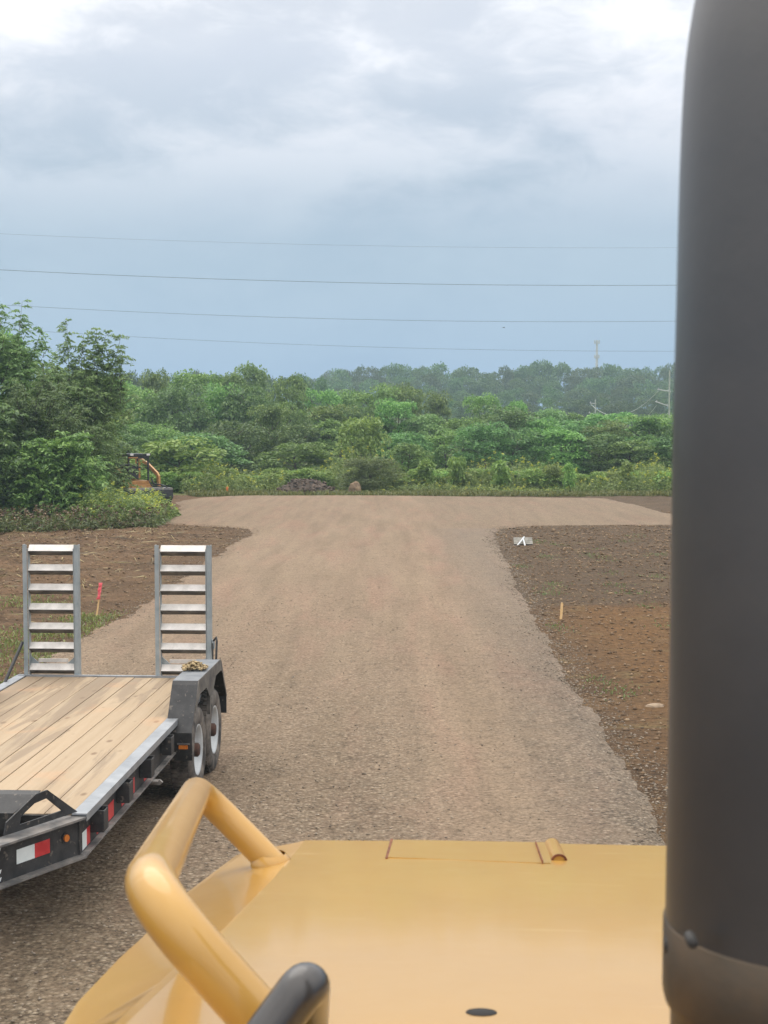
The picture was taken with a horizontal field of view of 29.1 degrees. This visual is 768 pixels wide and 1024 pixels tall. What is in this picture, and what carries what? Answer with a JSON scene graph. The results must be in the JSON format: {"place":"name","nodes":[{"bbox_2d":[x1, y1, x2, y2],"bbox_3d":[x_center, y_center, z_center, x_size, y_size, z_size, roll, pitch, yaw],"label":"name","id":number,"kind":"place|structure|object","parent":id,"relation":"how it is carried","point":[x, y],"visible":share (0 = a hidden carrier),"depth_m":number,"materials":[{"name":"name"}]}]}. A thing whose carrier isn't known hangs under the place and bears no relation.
{"place":"outdoors","nodes":[
{"label":"outdoors","id":0,"kind":"place"},
{"bbox_2d":[11,305,652,321],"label":"power line","id":1,"kind":"object","parent":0,"point":[364,319],"visible":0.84,"depth_m":142.86,"materials":[{"name":"metal"}]},
{"bbox_2d":[9,270,655,285],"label":"power line","id":2,"kind":"object","parent":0,"point":[383,283],"visible":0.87,"depth_m":142.99,"materials":[{"name":"metal"}]},
{"bbox_2d":[0,495,670,1023],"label":"gravel road","id":3,"kind":"structure","parent":0,"point":[294,553],"depth_m":17.08,"materials":[{"name":"beige gravel"}]},
{"bbox_2d":[0,544,226,889],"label":"equipment trailer","id":4,"kind":"object","parent":3,"relation":"on","point":[85,760],"visible":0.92,"depth_m":12.69,"materials":[{"name":"brown wood"}]},
{"bbox_2d":[181,660,208,670],"bbox_3d":[-1.717,1.389,13.457,0.259,0.088,0.257,0,3,0],"label":"debris clump","id":5,"kind":"object","parent":4,"relation":"on","point":[193,665],"visible":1,"depth_m":13.39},
{"bbox_2d":[64,0,767,1023],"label":"earthmover","id":6,"kind":"object","parent":3,"relation":"on","point":[260,928],"visible":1,"depth_m":1.15,"materials":[{"name":"metal"}]},
{"bbox_2d":[0,409,672,842],"bbox_3d":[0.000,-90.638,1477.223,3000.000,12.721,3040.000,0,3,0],"label":"ground","id":7,"kind":"structure","parent":0,"point":[94,565],"depth_m":28.53,"materials":[{"name":"soil"}]},
{"bbox_2d":[0,403,36,517],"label":"sumac shrub","id":8,"kind":"object","parent":7,"relation":"on","point":[7,430],"visible":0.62,"depth_m":48.32,"materials":[{"name":"green plant"}]},
{"bbox_2d":[0,299,69,430],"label":"feathery tree","id":9,"kind":"object","parent":7,"relation":"on","point":[17,362],"visible":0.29,"depth_m":52.52,"materials":[{"name":"green plant"}]},
{"bbox_2d":[0,374,111,491],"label":"feathery tree","id":10,"kind":"object","parent":7,"relation":"on","point":[34,413],"visible":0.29,"depth_m":50.05,"materials":[{"name":"green plant"}]},
{"bbox_2d":[0,430,113,518],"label":"sumac shrub","id":11,"kind":"object","parent":7,"relation":"on","point":[38,480],"visible":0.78,"depth_m":48.47,"materials":[{"name":"green plant"}]},
{"bbox_2d":[0,594,129,683],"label":"grass tufts","id":12,"kind":"object","parent":7,"relation":"on","point":[89,617],"visible":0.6,"depth_m":23.21,"materials":[{"name":"green plant"}]},
{"bbox_2d":[25,360,132,482],"bbox_3d":[-12.917,-3.224,61.083,5.183,6.069,5.026,-2,4,-24],"label":"broadleaf tree","id":13,"kind":"object","parent":7,"relation":"on","point":[124,440],"visible":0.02,"depth_m":60.66,"materials":[{"name":"green plant"}]},
{"bbox_2d":[0,502,174,532],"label":"brush","id":14,"kind":"object","parent":7,"relation":"on","point":[43,521],"visible":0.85,"depth_m":46.53,"materials":[{"name":"green plant"}]},
{"bbox_2d":[30,318,145,498],"bbox_3d":[-11.397,-3.309,55.048,5.065,7.758,5.395,0,3,0],"label":"feathery tree","id":15,"kind":"object","parent":7,"relation":"on","point":[95,393],"visible":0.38,"depth_m":54.58,"materials":[{"name":"green plant"}]},
{"bbox_2d":[0,525,224,640],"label":"twig litter","id":16,"kind":"object","parent":7,"relation":"on","point":[17,581],"visible":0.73,"depth_m":38.47,"materials":[{"name":"brown wood"}]},
{"bbox_2d":[64,480,180,525],"bbox_3d":[-8.825,-0.335,50.039,3.418,1.574,5.946,0,3,0],"label":"goldenrod","id":17,"kind":"object","parent":7,"relation":"on","point":[112,499],"visible":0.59,"depth_m":48.27,"materials":[{"name":"green plant"}]},
{"bbox_2d":[115,431,151,473],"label":"broadleaf tree","id":18,"kind":"object","parent":7,"relation":"on","point":[135,440],"visible":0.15,"depth_m":77.93,"materials":[{"name":"green plant"}]},
{"bbox_2d":[108,385,173,457],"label":"broadleaf tree","id":19,"kind":"object","parent":7,"relation":"on","point":[142,394],"visible":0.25,"depth_m":93.64,"materials":[{"name":"green plant"}]},
{"bbox_2d":[111,453,172,501],"bbox_3d":[-10.245,-1.401,61.319,1.950,2.050,3.020,-2,4,-32],"label":"excavator","id":20,"kind":"object","parent":7,"relation":"on","point":[166,490],"visible":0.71,"depth_m":60.86,"materials":[{"name":"yellow metal"}]},
{"bbox_2d":[137,367,175,427],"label":"broadleaf tree","id":21,"kind":"object","parent":7,"relation":"on","point":[154,379],"visible":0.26,"depth_m":107.37,"materials":[{"name":"green plant"}]},
{"bbox_2d":[123,421,198,472],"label":"broadleaf tree","id":22,"kind":"object","parent":7,"relation":"on","point":[161,432],"visible":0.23,"depth_m":81.36,"materials":[{"name":"green plant"}]},
{"bbox_2d":[154,472,181,491],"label":"shrub","id":23,"kind":"object","parent":7,"relation":"on","point":[168,477],"visible":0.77,"depth_m":70.58,"materials":[{"name":"green plant"}]},
{"bbox_2d":[134,383,215,473],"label":"broadleaf tree","id":24,"kind":"object","parent":7,"relation":"on","point":[167,402],"visible":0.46,"depth_m":91.92,"materials":[{"name":"green plant"}]},
{"bbox_2d":[130,435,227,490],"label":"shrub","id":25,"kind":"object","parent":7,"relation":"on","point":[171,448],"visible":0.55,"depth_m":72.27,"materials":[{"name":"green plant"}]},
{"bbox_2d":[177,471,204,492],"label":"shrub","id":26,"kind":"object","parent":7,"relation":"on","point":[189,473],"visible":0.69,"depth_m":70.59,"materials":[{"name":"green plant"}]},
{"bbox_2d":[162,368,234,457],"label":"broadleaf tree","id":27,"kind":"object","parent":7,"relation":"on","point":[189,378],"visible":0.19,"depth_m":103.97,"materials":[{"name":"green plant"}]},
{"bbox_2d":[154,431,253,475],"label":"broadleaf tree","id":28,"kind":"object","parent":7,"relation":"on","point":[228,457],"visible":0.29,"depth_m":79.31,"materials":[{"name":"green plant"}]},
{"bbox_2d":[198,381,246,456],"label":"broadleaf tree","id":29,"kind":"object","parent":7,"relation":"on","point":[219,394],"visible":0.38,"depth_m":95.39,"materials":[{"name":"green plant"}]},
{"bbox_2d":[206,369,254,439],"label":"broadleaf tree","id":30,"kind":"object","parent":7,"relation":"on","point":[232,377],"visible":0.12,"depth_m":108.55,"materials":[{"name":"green plant"}]},
{"bbox_2d":[197,419,268,474],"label":"broadleaf tree","id":31,"kind":"object","parent":7,"relation":"on","point":[237,431],"visible":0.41,"depth_m":83.11,"materials":[{"name":"green plant"}]},
{"bbox_2d":[216,383,278,474],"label":"broadleaf tree","id":32,"kind":"object","parent":7,"relation":"on","point":[247,400],"visible":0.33,"depth_m":93.92,"materials":[{"name":"green plant"}]},
{"bbox_2d":[229,360,273,453],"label":"broadleaf tree","id":33,"kind":"object","parent":7,"relation":"on","point":[254,373],"visible":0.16,"depth_m":111.17,"materials":[{"name":"green plant"}]},
{"bbox_2d":[246,404,292,467],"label":"broadleaf tree","id":34,"kind":"object","parent":7,"relation":"on","point":[269,441],"visible":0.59,"depth_m":85.56,"materials":[{"name":"green plant"}]},
{"bbox_2d":[257,467,295,488],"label":"shrub","id":35,"kind":"object","parent":7,"relation":"on","point":[276,475],"visible":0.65,"depth_m":71.53,"materials":[{"name":"green plant"}]},
{"bbox_2d":[261,400,311,467],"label":"broadleaf tree","id":36,"kind":"object","parent":7,"relation":"on","point":[294,414],"visible":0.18,"depth_m":94.37,"materials":[{"name":"green plant"}]},
{"bbox_2d":[265,372,314,464],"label":"broadleaf tree","id":37,"kind":"object","parent":7,"relation":"on","point":[290,392],"visible":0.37,"depth_m":107.46,"materials":[{"name":"green plant"}]},
{"bbox_2d":[249,441,341,474],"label":"shrub","id":38,"kind":"object","parent":7,"relation":"on","point":[307,453],"visible":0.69,"depth_m":75.22,"materials":[{"name":"green plant"}]},
{"bbox_2d":[270,422,333,471],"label":"broadleaf tree","id":39,"kind":"object","parent":7,"relation":"on","point":[292,437],"visible":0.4,"depth_m":83.63,"materials":[{"name":"green plant"}]},
{"bbox_2d":[274,478,334,494],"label":"dirt mound","id":40,"kind":"object","parent":7,"relation":"on","point":[303,484],"visible":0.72,"depth_m":68.91,"materials":[{"name":"grey gravel"}]},
{"bbox_2d":[294,388,342,432],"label":"broadleaf tree","id":41,"kind":"object","parent":7,"relation":"on","point":[327,396],"visible":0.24,"depth_m":111.47,"materials":[{"name":"green plant"}]},
{"bbox_2d":[301,403,363,465],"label":"broadleaf tree","id":42,"kind":"object","parent":7,"relation":"on","point":[328,412],"visible":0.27,"depth_m":93.20,"materials":[{"name":"green plant"}]},
{"bbox_2d":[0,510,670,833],"bbox_3d":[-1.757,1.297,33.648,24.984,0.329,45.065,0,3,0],"label":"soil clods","id":43,"kind":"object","parent":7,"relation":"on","point":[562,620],"visible":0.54,"depth_m":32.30,"materials":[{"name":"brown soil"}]},
{"bbox_2d":[309,418,370,478],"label":"broadleaf tree","id":44,"kind":"object","parent":7,"relation":"on","point":[325,426],"visible":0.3,"depth_m":83.31,"materials":[{"name":"green plant"}]},
{"bbox_2d":[328,368,356,392],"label":"tree","id":45,"kind":"object","parent":7,"relation":"on","point":[338,373],"visible":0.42,"depth_m":356.10,"materials":[{"name":"green plant"}]},
{"bbox_2d":[334,388,365,415],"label":"broadleaf tree","id":46,"kind":"object","parent":7,"relation":"on","point":[344,395],"visible":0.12,"depth_m":117.36,"materials":[{"name":"green plant"}]},
{"bbox_2d":[350,364,369,386],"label":"tree","id":47,"kind":"object","parent":7,"relation":"on","point":[359,371],"visible":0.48,"depth_m":350.54,"materials":[{"name":"green plant"}]},
{"bbox_2d":[333,413,392,469],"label":"tree","id":48,"kind":"object","parent":7,"relation":"on","point":[353,427],"visible":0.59,"depth_m":78.55,"materials":[{"name":"green plant"}]},
{"bbox_2d":[332,404,396,471],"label":"broadleaf tree","id":49,"kind":"object","parent":7,"relation":"on","point":[367,410],"visible":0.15,"depth_m":95.16,"materials":[{"name":"green plant"}]},
{"bbox_2d":[338,455,402,490],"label":"round bush","id":50,"kind":"object","parent":7,"relation":"on","point":[368,481],"visible":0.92,"depth_m":70.08,"materials":[{"name":"green plant"}]},
{"bbox_2d":[359,366,385,389],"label":"tree","id":51,"kind":"object","parent":7,"relation":"on","point":[374,372],"visible":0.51,"depth_m":367.72,"materials":[{"name":"green plant"}]},
{"bbox_2d":[346,382,402,466],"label":"broadleaf tree","id":52,"kind":"object","parent":7,"relation":"on","point":[381,392],"visible":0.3,"depth_m":111.44,"materials":[{"name":"green plant"}]},
{"bbox_2d":[373,397,419,470],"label":"broadleaf tree","id":53,"kind":"object","parent":7,"relation":"on","point":[388,408],"visible":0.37,"depth_m":94.06,"materials":[{"name":"green plant"}]},
{"bbox_2d":[378,381,424,435],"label":"broadleaf tree","id":54,"kind":"object","parent":7,"relation":"on","point":[403,396],"visible":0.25,"depth_m":114.51,"materials":[{"name":"green plant"}]},
{"bbox_2d":[386,362,417,386],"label":"tree","id":55,"kind":"object","parent":7,"relation":"on","point":[400,370],"visible":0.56,"depth_m":348.86,"materials":[{"name":"green plant"}]},
{"bbox_2d":[369,431,438,477],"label":"broadleaf tree","id":56,"kind":"object","parent":7,"relation":"on","point":[408,438],"visible":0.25,"depth_m":81.52,"materials":[{"name":"green plant"}]},
{"bbox_2d":[380,442,434,474],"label":"shrub","id":57,"kind":"object","parent":7,"relation":"on","point":[415,453],"visible":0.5,"depth_m":75.53,"materials":[{"name":"green plant"}]},
{"bbox_2d":[396,468,443,488],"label":"shrub","id":58,"kind":"object","parent":7,"relation":"on","point":[409,471],"visible":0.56,"depth_m":71.17,"materials":[{"name":"green plant"}]},
{"bbox_2d":[179,446,671,493],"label":"goldenrod","id":59,"kind":"object","parent":7,"relation":"on","point":[613,485],"visible":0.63,"depth_m":70.66,"materials":[{"name":"green plant"}]},
{"bbox_2d":[396,413,454,468],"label":"broadleaf tree","id":60,"kind":"object","parent":7,"relation":"on","point":[422,422],"visible":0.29,"depth_m":93.34,"materials":[{"name":"green plant"}]},
{"bbox_2d":[413,458,437,485],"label":"sapling","id":61,"kind":"object","parent":7,"relation":"on","point":[426,466],"visible":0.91,"depth_m":70.94,"materials":[{"name":"green plant"}]},
{"bbox_2d":[184,487,671,496],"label":"grass strip","id":62,"kind":"object","parent":7,"relation":"on","point":[393,492],"depth_m":67.52,"materials":[{"name":"green plant"}]},
{"bbox_2d":[416,373,441,396],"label":"tree","id":63,"kind":"object","parent":7,"relation":"on","point":[432,380],"visible":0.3,"depth_m":332.31,"materials":[{"name":"green plant"}]},
{"bbox_2d":[419,390,452,434],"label":"broadleaf tree","id":64,"kind":"object","parent":7,"relation":"on","point":[438,404],"visible":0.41,"depth_m":117.34,"materials":[{"name":"green plant"}]},
{"bbox_2d":[417,428,476,472],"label":"broadleaf tree","id":65,"kind":"object","parent":7,"relation":"on","point":[449,434],"visible":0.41,"depth_m":83.49,"materials":[{"name":"green plant"}]},
{"bbox_2d":[446,455,466,485],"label":"sapling","id":66,"kind":"object","parent":7,"relation":"on","point":[456,467],"visible":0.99,"depth_m":70.79,"materials":[{"name":"green plant"}]},
{"bbox_2d":[447,399,471,421],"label":"tree","id":67,"kind":"object","parent":7,"relation":"on","point":[459,406],"visible":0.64,"depth_m":230.97,"materials":[{"name":"green plant"}]},
{"bbox_2d":[434,416,490,472],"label":"broadleaf tree","id":68,"kind":"object","parent":7,"relation":"on","point":[454,424],"visible":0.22,"depth_m":92.54,"materials":[{"name":"green plant"}]},
{"bbox_2d":[449,364,483,393],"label":"tree","id":69,"kind":"object","parent":7,"relation":"on","point":[462,370],"visible":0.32,"depth_m":356.10,"materials":[{"name":"green plant"}]},
{"bbox_2d":[457,377,484,406],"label":"tree","id":70,"kind":"object","parent":7,"relation":"on","point":[472,387],"visible":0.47,"depth_m":339.29,"materials":[{"name":"green plant"}]},
{"bbox_2d":[456,392,503,457],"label":"broadleaf tree","id":71,"kind":"object","parent":7,"relation":"on","point":[480,400],"visible":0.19,"depth_m":111.32,"materials":[{"name":"green plant"}]},
{"bbox_2d":[446,421,521,473],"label":"broadleaf tree","id":72,"kind":"object","parent":7,"relation":"on","point":[472,433],"visible":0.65,"depth_m":81.27,"materials":[{"name":"green plant"}]},
{"bbox_2d":[486,372,506,405],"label":"tree","id":73,"kind":"object","parent":7,"relation":"on","point":[494,389],"visible":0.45,"depth_m":332.11,"materials":[{"name":"green plant"}]},
{"bbox_2d":[457,404,541,468],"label":"broadleaf tree","id":74,"kind":"object","parent":7,"relation":"on","point":[513,418],"visible":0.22,"depth_m":94.00,"materials":[{"name":"green plant"}]},
{"bbox_2d":[490,458,511,488],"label":"sapling","id":75,"kind":"object","parent":7,"relation":"on","point":[501,466],"visible":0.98,"depth_m":70.83,"materials":[{"name":"green plant"}]},
{"bbox_2d":[492,365,514,397],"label":"tree","id":76,"kind":"object","parent":7,"relation":"on","point":[508,371],"visible":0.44,"depth_m":355.62,"materials":[{"name":"green plant"}]},
{"bbox_2d":[474,427,548,470],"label":"broadleaf tree","id":77,"kind":"object","parent":7,"relation":"on","point":[527,440],"visible":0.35,"depth_m":82.49,"materials":[{"name":"green plant"}]},
{"bbox_2d":[495,399,537,436],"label":"broadleaf tree","id":78,"kind":"object","parent":7,"relation":"on","point":[522,405],"visible":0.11,"depth_m":113.46,"materials":[{"name":"green plant"}]},
{"bbox_2d":[515,467,544,488],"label":"shrub","id":79,"kind":"object","parent":7,"relation":"on","point":[532,471],"visible":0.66,"depth_m":71.47,"materials":[{"name":"green plant"}]},
{"bbox_2d":[513,416,562,463],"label":"broadleaf tree","id":80,"kind":"object","parent":7,"relation":"on","point":[538,423],"visible":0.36,"depth_m":93.38,"materials":[{"name":"green plant"}]},
{"bbox_2d":[528,359,557,403],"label":"tree","id":81,"kind":"object","parent":7,"relation":"on","point":[546,370],"visible":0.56,"depth_m":349.27,"materials":[{"name":"green plant"}]},
{"bbox_2d":[534,407,569,457],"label":"broadleaf tree","id":82,"kind":"object","parent":7,"relation":"on","point":[547,413],"visible":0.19,"depth_m":115.38,"materials":[{"name":"green plant"}]},
{"bbox_2d":[541,463,564,486],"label":"sapling","id":83,"kind":"object","parent":7,"relation":"on","point":[552,470],"visible":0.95,"depth_m":70.83,"materials":[{"name":"green plant"}]},
{"bbox_2d":[547,361,570,396],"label":"tree","id":84,"kind":"object","parent":7,"relation":"on","point":[559,370],"visible":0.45,"depth_m":352.63,"materials":[{"name":"green plant"}]},
{"bbox_2d":[528,428,593,473],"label":"broadleaf tree","id":85,"kind":"object","parent":7,"relation":"on","point":[564,436],"visible":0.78,"depth_m":81.39,"materials":[{"name":"green plant"}]},
{"bbox_2d":[562,462,576,488],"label":"sapling","id":86,"kind":"object","parent":7,"relation":"on","point":[567,479],"visible":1,"depth_m":69.84,"materials":[{"name":"green plant"}]},
{"bbox_2d":[544,418,606,468],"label":"broadleaf tree","id":87,"kind":"object","parent":7,"relation":"on","point":[572,426],"visible":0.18,"depth_m":94.02,"materials":[{"name":"green plant"}]},
{"bbox_2d":[562,367,597,396],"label":"tree","id":88,"kind":"object","parent":7,"relation":"on","point":[588,371],"visible":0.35,"depth_m":350.59,"materials":[{"name":"green plant"}]},
{"bbox_2d":[512,534,669,700],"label":"weed sprouts","id":89,"kind":"object","parent":7,"relation":"on","point":[535,540],"visible":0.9,"depth_m":28.95,"materials":[{"name":"green plant"}]},
{"bbox_2d":[578,388,603,414],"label":"tree","id":90,"kind":"object","parent":7,"relation":"on","point":[590,394],"visible":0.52,"depth_m":294.82,"materials":[{"name":"green plant"}]},
{"bbox_2d":[558,432,641,474],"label":"broadleaf tree","id":91,"kind":"object","parent":7,"relation":"on","point":[608,440],"visible":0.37,"depth_m":81.91,"materials":[{"name":"green plant"}]},
{"bbox_2d":[585,376,616,401],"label":"tree","id":92,"kind":"object","parent":7,"relation":"on","point":[602,383],"visible":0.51,"depth_m":329.72,"materials":[{"name":"green plant"}]},
{"bbox_2d":[579,419,639,467],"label":"broadleaf tree","id":93,"kind":"object","parent":7,"relation":"on","point":[612,427],"visible":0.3,"depth_m":92.47,"materials":[{"name":"green plant"}]},
{"bbox_2d":[600,363,622,391],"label":"tree","id":94,"kind":"object","parent":7,"relation":"on","point":[609,370],"visible":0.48,"depth_m":348.48,"materials":[{"name":"green plant"}]},
{"bbox_2d":[584,411,643,456],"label":"broadleaf tree","id":95,"kind":"object","parent":7,"relation":"on","point":[604,417],"visible":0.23,"depth_m":113.31,"materials":[{"name":"green plant"}]},
{"bbox_2d":[616,460,634,488],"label":"sapling","id":96,"kind":"object","parent":7,"relation":"on","point":[627,466],"visible":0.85,"depth_m":70.34,"materials":[{"name":"green plant"}]},
{"bbox_2d":[610,374,646,410],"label":"tree","id":97,"kind":"object","parent":7,"relation":"on","point":[628,384],"visible":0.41,"depth_m":330.49,"materials":[{"name":"green plant"}]},
{"bbox_2d":[589,439,671,471],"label":"broadleaf tree","id":98,"kind":"object","parent":7,"relation":"on","point":[613,460],"visible":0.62,"depth_m":81.40,"materials":[{"name":"green plant"}]},
{"bbox_2d":[614,414,671,467],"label":"broadleaf tree","id":99,"kind":"object","parent":7,"relation":"on","point":[641,423],"visible":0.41,"depth_m":93.50,"materials":[{"name":"green plant"}]},
{"bbox_2d":[634,397,657,415],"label":"tree","id":100,"kind":"object","parent":7,"relation":"on","point":[639,411],"visible":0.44,"depth_m":237.61,"materials":[{"name":"green plant"}]},
{"bbox_2d":[628,436,672,472],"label":"broadleaf tree","id":101,"kind":"object","parent":7,"relation":"on","point":[664,444],"visible":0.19,"depth_m":81.04,"materials":[{"name":"green plant"}]},
{"bbox_2d":[634,387,666,415],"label":"tree","id":102,"kind":"object","parent":7,"relation":"on","point":[650,393],"visible":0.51,"depth_m":293.94,"materials":[{"name":"green plant"}]},
{"bbox_2d":[643,424,672,470],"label":"broadleaf tree","id":103,"kind":"object","parent":7,"relation":"on","point":[667,430],"visible":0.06,"depth_m":93.26,"materials":[{"name":"green plant"}]},
{"bbox_2d":[0,0,694,408],"label":"sky","id":104,"kind":"structure","parent":0,"point":[463,131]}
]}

